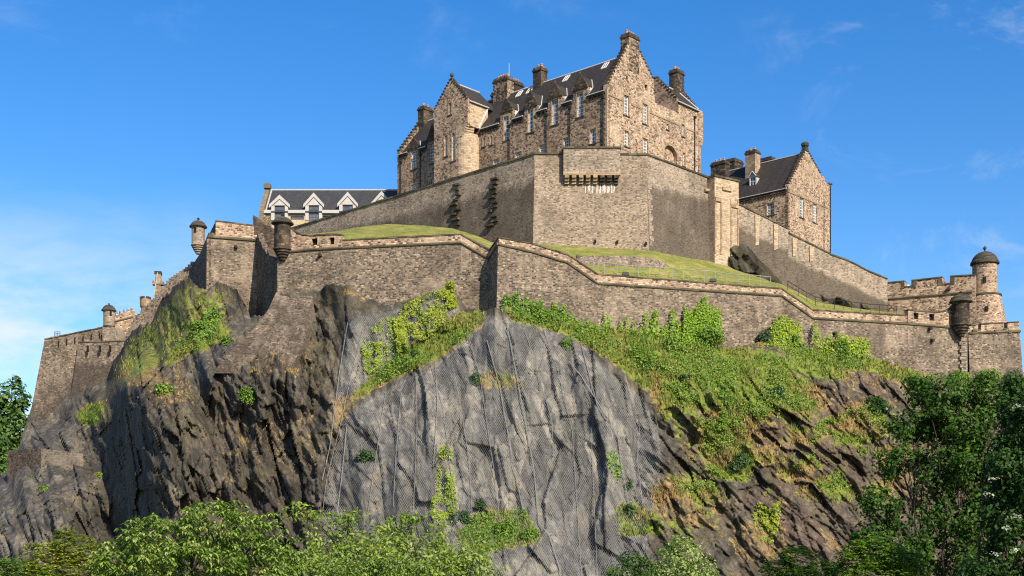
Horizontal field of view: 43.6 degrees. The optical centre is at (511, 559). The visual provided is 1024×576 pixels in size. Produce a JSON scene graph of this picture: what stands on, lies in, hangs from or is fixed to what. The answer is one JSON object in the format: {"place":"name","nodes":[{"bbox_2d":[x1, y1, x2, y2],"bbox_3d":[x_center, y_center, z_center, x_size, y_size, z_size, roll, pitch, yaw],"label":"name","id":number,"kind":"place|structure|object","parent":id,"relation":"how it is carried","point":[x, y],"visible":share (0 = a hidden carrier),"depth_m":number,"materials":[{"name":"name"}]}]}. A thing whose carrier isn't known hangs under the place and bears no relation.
{"place":"outdoors","nodes":[
{"label":"outdoors","id":0,"kind":"place"},
{"bbox_2d":[0,278,1023,575],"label":"castle cliff","id":1,"kind":"structure","parent":0,"point":[144,450],"depth_m":174.86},
{"bbox_2d":[0,433,13,476],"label":"background tree","id":2,"kind":"object","parent":1,"relation":"on","point":[3,450],"visible":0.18,"depth_m":268.38,"materials":[{"name":"green plant"}]},
{"bbox_2d":[0,375,31,463],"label":"background tree","id":3,"kind":"object","parent":1,"relation":"on","point":[11,426],"visible":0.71,"depth_m":280.76,"materials":[{"name":"green plant"}]},
{"bbox_2d":[7,448,82,483],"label":"retaining wall","id":4,"kind":"structure","parent":1,"relation":"on","point":[18,460],"depth_m":222.24,"materials":[{"name":"grey stone"}]},
{"bbox_2d":[31,307,134,419],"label":"bastion","id":5,"kind":"object","parent":1,"relation":"on","point":[79,361],"visible":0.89,"depth_m":248.13,"materials":[{"name":"stone"}]},
{"bbox_2d":[101,303,116,326],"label":"sentry turret","id":6,"kind":"object","parent":5,"relation":"attached to","point":[109,310],"visible":0.95,"depth_m":246.53,"materials":[{"name":"stone"}]},
{"bbox_2d":[125,262,193,339],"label":"descending wall","id":7,"kind":"structure","parent":1,"relation":"on","point":[145,315],"depth_m":223.97,"materials":[{"name":"stone"}]},
{"bbox_2d":[140,296,150,310],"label":"round turret stump","id":8,"kind":"object","parent":7,"relation":"on","point":[144,301],"visible":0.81,"depth_m":239.14,"materials":[{"name":"stone"}]},
{"bbox_2d":[152,271,163,294],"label":"stone stack","id":9,"kind":"object","parent":7,"relation":"on","point":[159,283],"visible":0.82,"depth_m":231.35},
{"bbox_2d":[154,382,173,396],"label":"bush","id":10,"kind":"object","parent":1,"relation":"on","point":[161,387],"visible":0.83,"depth_m":185.44,"materials":[{"name":"green plant"}]},
{"bbox_2d":[186,318,209,339],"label":"bush","id":11,"kind":"object","parent":1,"relation":"on","point":[198,324],"visible":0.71,"depth_m":197.21,"materials":[{"name":"green plant"}]},
{"bbox_2d":[193,304,219,341],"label":"ivy","id":12,"kind":"object","parent":1,"relation":"attached to","point":[207,328],"visible":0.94,"depth_m":197.19,"materials":[{"name":"green plant"}]},
{"bbox_2d":[203,310,222,322],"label":"bush","id":13,"kind":"object","parent":1,"relation":"on","point":[214,313],"visible":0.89,"depth_m":198.45,"materials":[{"name":"green plant"}]},
{"bbox_2d":[189,220,256,315],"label":"bastion","id":14,"kind":"object","parent":1,"relation":"on","point":[228,255],"visible":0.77,"depth_m":205.35,"materials":[{"name":"stone"}]},
{"bbox_2d":[189,218,206,254],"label":"sentry turret","id":15,"kind":"object","parent":14,"relation":"attached to","point":[198,227],"visible":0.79,"depth_m":214.09,"materials":[{"name":"stone"}]},
{"bbox_2d":[219,336,233,345],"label":"bush","id":16,"kind":"object","parent":1,"relation":"on","point":[224,339],"visible":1,"depth_m":190.04,"materials":[{"name":"green plant"}]},
{"bbox_2d":[237,386,254,404],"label":"bush","id":17,"kind":"object","parent":1,"relation":"on","point":[243,393],"visible":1,"depth_m":178.68,"materials":[{"name":"green plant"}]},
{"bbox_2d":[253,215,276,257],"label":"linking wall","id":18,"kind":"structure","parent":1,"relation":"on","point":[261,226],"depth_m":211.43,"materials":[{"name":"stone"}]},
{"bbox_2d":[354,449,375,461],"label":"bush","id":19,"kind":"object","parent":1,"relation":"on","point":[368,455],"visible":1,"depth_m":168.66,"materials":[{"name":"green plant"}]},
{"bbox_2d":[361,316,397,373],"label":"ivy","id":20,"kind":"object","parent":1,"relation":"attached to","point":[369,370],"visible":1,"depth_m":181.44,"materials":[{"name":"green plant"}]},
{"bbox_2d":[322,296,454,479],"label":"rockfall netting","id":21,"kind":"object","parent":1,"relation":"hanging from","point":[365,362],"visible":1,"depth_m":181.09,"materials":[{"name":"silver metal"}]},
{"bbox_2d":[392,280,457,354],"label":"ivy","id":22,"kind":"object","parent":1,"relation":"attached to","point":[401,323],"visible":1,"depth_m":182.06,"materials":[{"name":"green plant"}]},
{"bbox_2d":[429,446,458,525],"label":"ivy","id":23,"kind":"object","parent":1,"relation":"attached to","point":[438,513],"visible":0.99,"depth_m":164.79,"materials":[{"name":"green plant"}]},
{"bbox_2d":[449,510,472,524],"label":"bush","id":24,"kind":"object","parent":1,"relation":"on","point":[464,513],"visible":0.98,"depth_m":161.81,"materials":[{"name":"green plant"}]},
{"bbox_2d":[469,372,481,385],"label":"bush","id":25,"kind":"object","parent":1,"relation":"on","point":[474,379],"visible":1,"depth_m":172.94,"materials":[{"name":"green plant"}]},
{"bbox_2d":[474,498,486,510],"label":"bush","id":26,"kind":"object","parent":1,"relation":"on","point":[478,503],"visible":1,"depth_m":162.47,"materials":[{"name":"green plant"}]},
{"bbox_2d":[323,316,659,575],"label":"rockfall netting","id":27,"kind":"object","parent":1,"relation":"hanging from","point":[534,475],"visible":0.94,"depth_m":167.88,"materials":[{"name":"silver metal"}]},
{"bbox_2d":[606,449,622,481],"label":"ivy","id":28,"kind":"object","parent":27,"relation":"attached to","point":[615,465],"visible":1,"depth_m":166.05,"materials":[{"name":"green plant"}]},
{"bbox_2d":[75,286,927,565],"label":"cliff grass","id":29,"kind":"structure","parent":1,"relation":"on","point":[724,451],"depth_m":178.47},
{"bbox_2d":[493,518,516,537],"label":"bush","id":30,"kind":"object","parent":1,"relation":"on","point":[509,524],"visible":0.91,"depth_m":159.22,"materials":[{"name":"green plant"}]},
{"bbox_2d":[521,527,540,541],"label":"bush","id":31,"kind":"object","parent":1,"relation":"on","point":[527,532],"visible":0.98,"depth_m":158.08,"materials":[{"name":"green plant"}]},
{"bbox_2d":[501,291,581,325],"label":"climbing plant","id":32,"kind":"object","parent":1,"relation":"on","point":[510,301],"visible":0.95,"depth_m":180.03,"materials":[{"name":"green plant"}]},
{"bbox_2d":[531,304,553,322],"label":"bush","id":33,"kind":"object","parent":1,"relation":"on","point":[546,313],"visible":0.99,"depth_m":179.38,"materials":[{"name":"green plant"}]},
{"bbox_2d":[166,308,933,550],"bbox_3d":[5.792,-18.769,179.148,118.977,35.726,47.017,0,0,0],"label":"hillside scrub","id":34,"kind":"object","parent":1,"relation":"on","point":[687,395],"visible":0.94,"depth_m":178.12,"materials":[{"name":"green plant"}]},
{"bbox_2d":[559,336,574,350],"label":"bush","id":35,"kind":"object","parent":1,"relation":"on","point":[566,341],"visible":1,"depth_m":176.80,"materials":[{"name":"green plant"}]},
{"bbox_2d":[214,226,968,379],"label":"rampart","id":36,"kind":"object","parent":1,"relation":"on","point":[389,271],"visible":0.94,"depth_m":186.99,"materials":[{"name":"stone"}]},
{"bbox_2d":[271,213,293,260],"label":"sentry turret","id":37,"kind":"object","parent":36,"relation":"attached to","point":[282,238],"visible":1,"depth_m":189.02,"materials":[{"name":"stone"}]},
{"bbox_2d":[812,320,822,347],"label":"climbing plant","id":38,"kind":"object","parent":36,"relation":"attached to","point":[818,337],"visible":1,"depth_m":193.14,"materials":[{"name":"green plant"}]},
{"bbox_2d":[949,291,972,336],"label":"sentry turret","id":39,"kind":"object","parent":36,"relation":"attached to","point":[960,303],"visible":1,"depth_m":200.16,"materials":[{"name":"stone"}]},
{"bbox_2d":[587,313,642,333],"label":"climbing plant","id":40,"kind":"object","parent":1,"relation":"attached to","point":[620,324],"visible":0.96,"depth_m":183.22,"materials":[{"name":"green plant"}]},
{"bbox_2d":[622,504,636,519],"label":"bush","id":41,"kind":"object","parent":1,"relation":"on","point":[628,506],"visible":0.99,"depth_m":163.63,"materials":[{"name":"green plant"}]},
{"bbox_2d":[623,347,646,363],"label":"bush","id":42,"kind":"object","parent":1,"relation":"on","point":[639,352],"visible":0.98,"depth_m":178.26,"materials":[{"name":"green plant"}]},
{"bbox_2d":[637,352,669,372],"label":"bush","id":43,"kind":"object","parent":1,"relation":"on","point":[649,357],"visible":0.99,"depth_m":177.18,"materials":[{"name":"green plant"}]},
{"bbox_2d":[642,306,689,344],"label":"climbing plant","id":44,"kind":"object","parent":1,"relation":"on","point":[656,330],"visible":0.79,"depth_m":185.69,"materials":[{"name":"green plant"}]},
{"bbox_2d":[659,334,688,352],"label":"bush","id":45,"kind":"object","parent":1,"relation":"on","point":[671,341],"visible":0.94,"depth_m":182.46,"materials":[{"name":"green plant"}]},
{"bbox_2d":[682,295,723,345],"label":"climbing plant","id":46,"kind":"object","parent":1,"relation":"on","point":[702,321],"visible":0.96,"depth_m":187.40,"materials":[{"name":"green plant"}]},
{"bbox_2d":[692,326,726,348],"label":"bush","id":47,"kind":"object","parent":1,"relation":"on","point":[715,332],"visible":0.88,"depth_m":186.09,"materials":[{"name":"green plant"}]},
{"bbox_2d":[714,417,727,430],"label":"bush","id":48,"kind":"object","parent":1,"relation":"on","point":[718,426],"visible":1,"depth_m":173.00,"materials":[{"name":"green plant"}]},
{"bbox_2d":[714,390,733,407],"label":"bush","id":49,"kind":"object","parent":1,"relation":"on","point":[726,396],"visible":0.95,"depth_m":174.63,"materials":[{"name":"green plant"}]},
{"bbox_2d":[726,452,749,472],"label":"bush","id":50,"kind":"object","parent":1,"relation":"on","point":[745,459],"visible":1,"depth_m":172.04,"materials":[{"name":"green plant"}]},
{"bbox_2d":[756,328,773,342],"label":"bush","id":51,"kind":"object","parent":1,"relation":"on","point":[763,337],"visible":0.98,"depth_m":190.36,"materials":[{"name":"green plant"}]},
{"bbox_2d":[752,501,780,543],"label":"ivy","id":52,"kind":"object","parent":1,"relation":"attached to","point":[767,520],"visible":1,"depth_m":170.11,"materials":[{"name":"green plant"}]},
{"bbox_2d":[770,386,785,398],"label":"bush","id":53,"kind":"object","parent":1,"relation":"on","point":[777,389],"visible":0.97,"depth_m":178.26,"materials":[{"name":"green plant"}]},
{"bbox_2d":[768,315,802,346],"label":"climbing plant","id":54,"kind":"object","parent":1,"relation":"on","point":[791,331],"visible":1,"depth_m":191.53,"materials":[{"name":"green plant"}]},
{"bbox_2d":[790,334,804,348],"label":"bush","id":55,"kind":"object","parent":1,"relation":"on","point":[796,339],"visible":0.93,"depth_m":191.42,"materials":[{"name":"green plant"}]},
{"bbox_2d":[739,203,887,311],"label":"sloping wall","id":56,"kind":"structure","parent":1,"relation":"on","point":[781,252],"depth_m":217.16,"materials":[{"name":"stone"}]},
{"bbox_2d":[830,337,849,358],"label":"bush","id":57,"kind":"object","parent":1,"relation":"on","point":[842,344],"visible":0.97,"depth_m":193.46,"materials":[{"name":"green plant"}]},
{"bbox_2d":[820,331,871,357],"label":"climbing plant","id":58,"kind":"object","parent":1,"relation":"on","point":[864,347],"visible":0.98,"depth_m":194.85,"materials":[{"name":"green plant"}]},
{"bbox_2d":[864,395,893,415],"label":"bush","id":59,"kind":"object","parent":1,"relation":"on","point":[875,402],"visible":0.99,"depth_m":185.08,"materials":[{"name":"green plant"}]},
{"bbox_2d":[887,274,975,323],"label":"embrasured wall","id":60,"kind":"structure","parent":1,"relation":"on","point":[933,294],"depth_m":218.60,"materials":[{"name":"stone"}]},
{"bbox_2d":[948,370,971,389],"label":"bush","id":61,"kind":"object","parent":1,"relation":"on","point":[965,375],"visible":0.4,"depth_m":198.78,"materials":[{"name":"green plant"}]},
{"bbox_2d":[972,368,1002,384],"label":"bush","id":62,"kind":"object","parent":1,"relation":"on","point":[995,371],"visible":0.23,"depth_m":201.34,"materials":[{"name":"green plant"}]},
{"bbox_2d":[969,246,1006,379],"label":"domed tower","id":63,"kind":"structure","parent":1,"relation":"on","point":[989,307],"depth_m":215.01,"materials":[{"name":"stone"}]},
{"bbox_2d":[968,321,1022,377],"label":"wall","id":64,"kind":"structure","parent":1,"relation":"on","point":[995,346],"depth_m":205.98,"materials":[{"name":"stone"}]},
{"bbox_2d":[1003,369,1023,382],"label":"bush","id":65,"kind":"object","parent":1,"relation":"on","point":[1011,373],"visible":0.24,"depth_m":202.88,"materials":[{"name":"green plant"}]},
{"bbox_2d":[0,0,1023,447],"label":"sky","id":66,"kind":"structure","parent":0,"point":[125,124],"materials":[{"name":"blue"}]},
{"bbox_2d":[308,224,904,314],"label":"terrace lawn","id":67,"kind":"structure","parent":0,"point":[393,230],"depth_m":196.35,"materials":[{"name":"green plant"}]},
{"bbox_2d":[292,146,709,260],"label":"rampart","id":68,"kind":"object","parent":67,"relation":"on","point":[612,197],"visible":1,"depth_m":201.55,"materials":[{"name":"stone"}]},
{"bbox_2d":[577,255,665,268],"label":"terrace wall","id":69,"kind":"structure","parent":67,"relation":"on","point":[637,261],"depth_m":190.76,"materials":[{"name":"stone"}]},
{"bbox_2d":[583,256,770,286],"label":"pale railing","id":70,"kind":"object","parent":67,"relation":"on","point":[659,272],"visible":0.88,"depth_m":190.53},
{"bbox_2d":[704,174,739,266],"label":"square pier","id":71,"kind":"structure","parent":67,"relation":"on","point":[723,202],"depth_m":209.69,"materials":[{"name":"stone"}]},
{"bbox_2d":[728,244,782,284],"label":"rock outcrop","id":72,"kind":"object","parent":67,"relation":"on","point":[745,259],"visible":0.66,"depth_m":211.29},
{"bbox_2d":[822,295,869,309],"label":"rock outcrop","id":73,"kind":"object","parent":67,"relation":"on","point":[843,303],"visible":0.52,"depth_m":218.21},
{"bbox_2d":[787,281,906,313],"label":"black railing","id":74,"kind":"object","parent":67,"relation":"on","point":[834,304],"visible":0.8,"depth_m":202.89,"materials":[{"name":"metal"}]},
{"label":"ground","id":75,"kind":"structure","parent":0,"visible":0},
{"bbox_2d":[0,556,58,575],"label":"leafy tree","id":76,"kind":"object","parent":75,"relation":"on","point":[7,564],"visible":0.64,"depth_m":57.43,"materials":[{"name":"green plant"}]},
{"bbox_2d":[19,526,115,575],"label":"maple tree","id":77,"kind":"object","parent":75,"relation":"on","point":[57,554],"visible":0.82,"depth_m":51.38,"materials":[{"name":"green plant"}]},
{"bbox_2d":[84,498,311,575],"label":"broadleaf tree","id":78,"kind":"object","parent":75,"relation":"on","point":[236,560],"visible":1,"depth_m":41.06,"materials":[{"name":"green plant"}]},
{"bbox_2d":[306,553,431,575],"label":"bush","id":79,"kind":"object","parent":75,"relation":"on","point":[378,565],"visible":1,"depth_m":37.24,"materials":[{"name":"green plant"}]},
{"bbox_2d":[261,500,510,575],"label":"tree","id":80,"kind":"object","parent":75,"relation":"on","point":[436,562],"visible":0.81,"depth_m":51.46,"materials":[{"name":"green plant"}]},
{"bbox_2d":[601,551,664,575],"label":"broadleaf tree","id":81,"kind":"object","parent":75,"relation":"on","point":[633,566],"visible":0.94,"depth_m":65.51,"materials":[{"name":"green plant"}]},
{"bbox_2d":[649,532,719,575],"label":"flowering tree","id":82,"kind":"object","parent":75,"relation":"on","point":[680,560],"visible":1,"depth_m":59.53,"materials":[{"name":"green plant"}]},
{"bbox_2d":[757,544,841,575],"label":"broadleaf tree","id":83,"kind":"object","parent":75,"relation":"on","point":[786,560],"visible":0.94,"depth_m":63.51,"materials":[{"name":"green plant"}]},
{"bbox_2d":[830,534,923,575],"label":"broadleaf tree","id":84,"kind":"object","parent":75,"relation":"on","point":[868,564],"visible":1,"depth_m":59.50,"materials":[{"name":"green plant"}]},
{"bbox_2d":[850,371,1023,575],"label":"broadleaf tree","id":85,"kind":"object","parent":75,"relation":"on","point":[964,446],"visible":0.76,"depth_m":75.06,"materials":[{"name":"green plant"}]},
{"bbox_2d":[954,375,1023,575],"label":"elder tree","id":86,"kind":"object","parent":75,"relation":"on","point":[1006,526],"visible":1,"depth_m":54.53,"materials":[{"name":"green plant"}]},
{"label":"ward ground","id":87,"kind":"structure","parent":0,"visible":0},
{"bbox_2d":[259,183,396,227],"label":"dormered building","id":88,"kind":"structure","parent":87,"relation":"on","point":[296,207],"depth_m":250.80,"materials":[{"name":"beige stone"}]},
{"bbox_2d":[275,206,284,217],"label":"window","id":89,"kind":"structure","parent":88,"relation":"in","point":[277,214],"depth_m":250.18,"materials":[{"name":"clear glass"}]},
{"bbox_2d":[309,206,318,221],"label":"window","id":90,"kind":"structure","parent":88,"relation":"in","point":[312,215],"depth_m":250.18,"materials":[{"name":"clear glass"}]},
{"bbox_2d":[397,30,702,194],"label":"gabled castle block","id":91,"kind":"structure","parent":87,"relation":"on","point":[626,101],"depth_m":224.49,"materials":[{"name":"stone"}]},
{"bbox_2d":[410,148,417,170],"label":"window","id":92,"kind":"structure","parent":91,"relation":"in","point":[414,153],"depth_m":241.24,"materials":[{"name":"glass"}]},
{"bbox_2d":[428,141,433,165],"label":"window","id":93,"kind":"structure","parent":91,"relation":"in","point":[432,146],"depth_m":237.99,"materials":[{"name":"glass"}]},
{"bbox_2d":[443,134,448,157],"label":"window","id":94,"kind":"structure","parent":91,"relation":"in","point":[446,138],"depth_m":231.26,"materials":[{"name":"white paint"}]},
{"bbox_2d":[447,100,452,116],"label":"window","id":95,"kind":"structure","parent":91,"relation":"in","point":[451,102],"depth_m":230.42,"materials":[{"name":"white paint"}]},
{"bbox_2d":[450,132,456,162],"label":"window","id":96,"kind":"structure","parent":91,"relation":"in","point":[454,135],"depth_m":229.80,"materials":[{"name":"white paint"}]},
{"bbox_2d":[502,113,509,141],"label":"window","id":97,"kind":"structure","parent":91,"relation":"in","point":[507,119],"depth_m":225.36,"materials":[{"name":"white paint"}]},
{"bbox_2d":[514,149,522,157],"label":"window","id":98,"kind":"structure","parent":91,"relation":"in","point":[519,154],"depth_m":223.33,"materials":[{"name":"white paint"}]},
{"bbox_2d":[526,106,534,133],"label":"window","id":99,"kind":"structure","parent":91,"relation":"in","point":[531,111],"depth_m":221.48,"materials":[{"name":"glass"}]},
{"bbox_2d":[537,142,545,151],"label":"window","id":100,"kind":"structure","parent":91,"relation":"in","point":[542,148],"depth_m":219.65,"materials":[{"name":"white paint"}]},
{"bbox_2d":[550,97,559,126],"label":"window","id":101,"kind":"structure","parent":91,"relation":"in","point":[556,106],"depth_m":217.78,"materials":[{"name":"glass"}]},
{"bbox_2d":[561,134,570,149],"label":"window","id":102,"kind":"structure","parent":91,"relation":"in","point":[566,140],"depth_m":216.14,"materials":[{"name":"white paint"}]},
{"bbox_2d":[575,88,584,118],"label":"window","id":103,"kind":"structure","parent":91,"relation":"in","point":[581,98],"depth_m":214.15,"materials":[{"name":"glass"}]},
{"bbox_2d":[588,126,596,145],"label":"window","id":104,"kind":"structure","parent":91,"relation":"in","point":[593,132],"depth_m":212.27,"materials":[{"name":"glass"}]},
{"bbox_2d":[623,92,629,117],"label":"window","id":105,"kind":"structure","parent":91,"relation":"in","point":[625,99],"depth_m":214.20,"materials":[{"name":"glass"}]},
{"bbox_2d":[623,127,630,148],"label":"window","id":106,"kind":"structure","parent":91,"relation":"in","point":[625,134],"depth_m":214.25,"materials":[{"name":"glass"}]},
{"bbox_2d":[642,101,648,126],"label":"window","id":107,"kind":"structure","parent":91,"relation":"in","point":[643,105],"depth_m":218.10,"materials":[{"name":"glass"}]},
{"bbox_2d":[642,135,648,153],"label":"window","id":108,"kind":"structure","parent":91,"relation":"in","point":[644,142],"depth_m":218.10,"materials":[{"name":"glass"}]},
{"bbox_2d":[707,142,832,252],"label":"gabled house","id":109,"kind":"structure","parent":87,"relation":"on","point":[792,193],"depth_m":251.30,"materials":[{"name":"stone"}]},
{"bbox_2d":[765,200,774,216],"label":"window","id":110,"kind":"structure","parent":109,"relation":"in","point":[771,206],"depth_m":247.81,"materials":[{"name":"white paint"}]},
{"bbox_2d":[799,197,804,219],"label":"window","id":111,"kind":"structure","parent":109,"relation":"in","point":[800,199],"depth_m":249.14,"materials":[{"name":"glass"}]},
{"bbox_2d":[812,202,817,224],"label":"window","id":112,"kind":"structure","parent":109,"relation":"in","point":[813,205],"depth_m":252.94,"materials":[{"name":"glass"}]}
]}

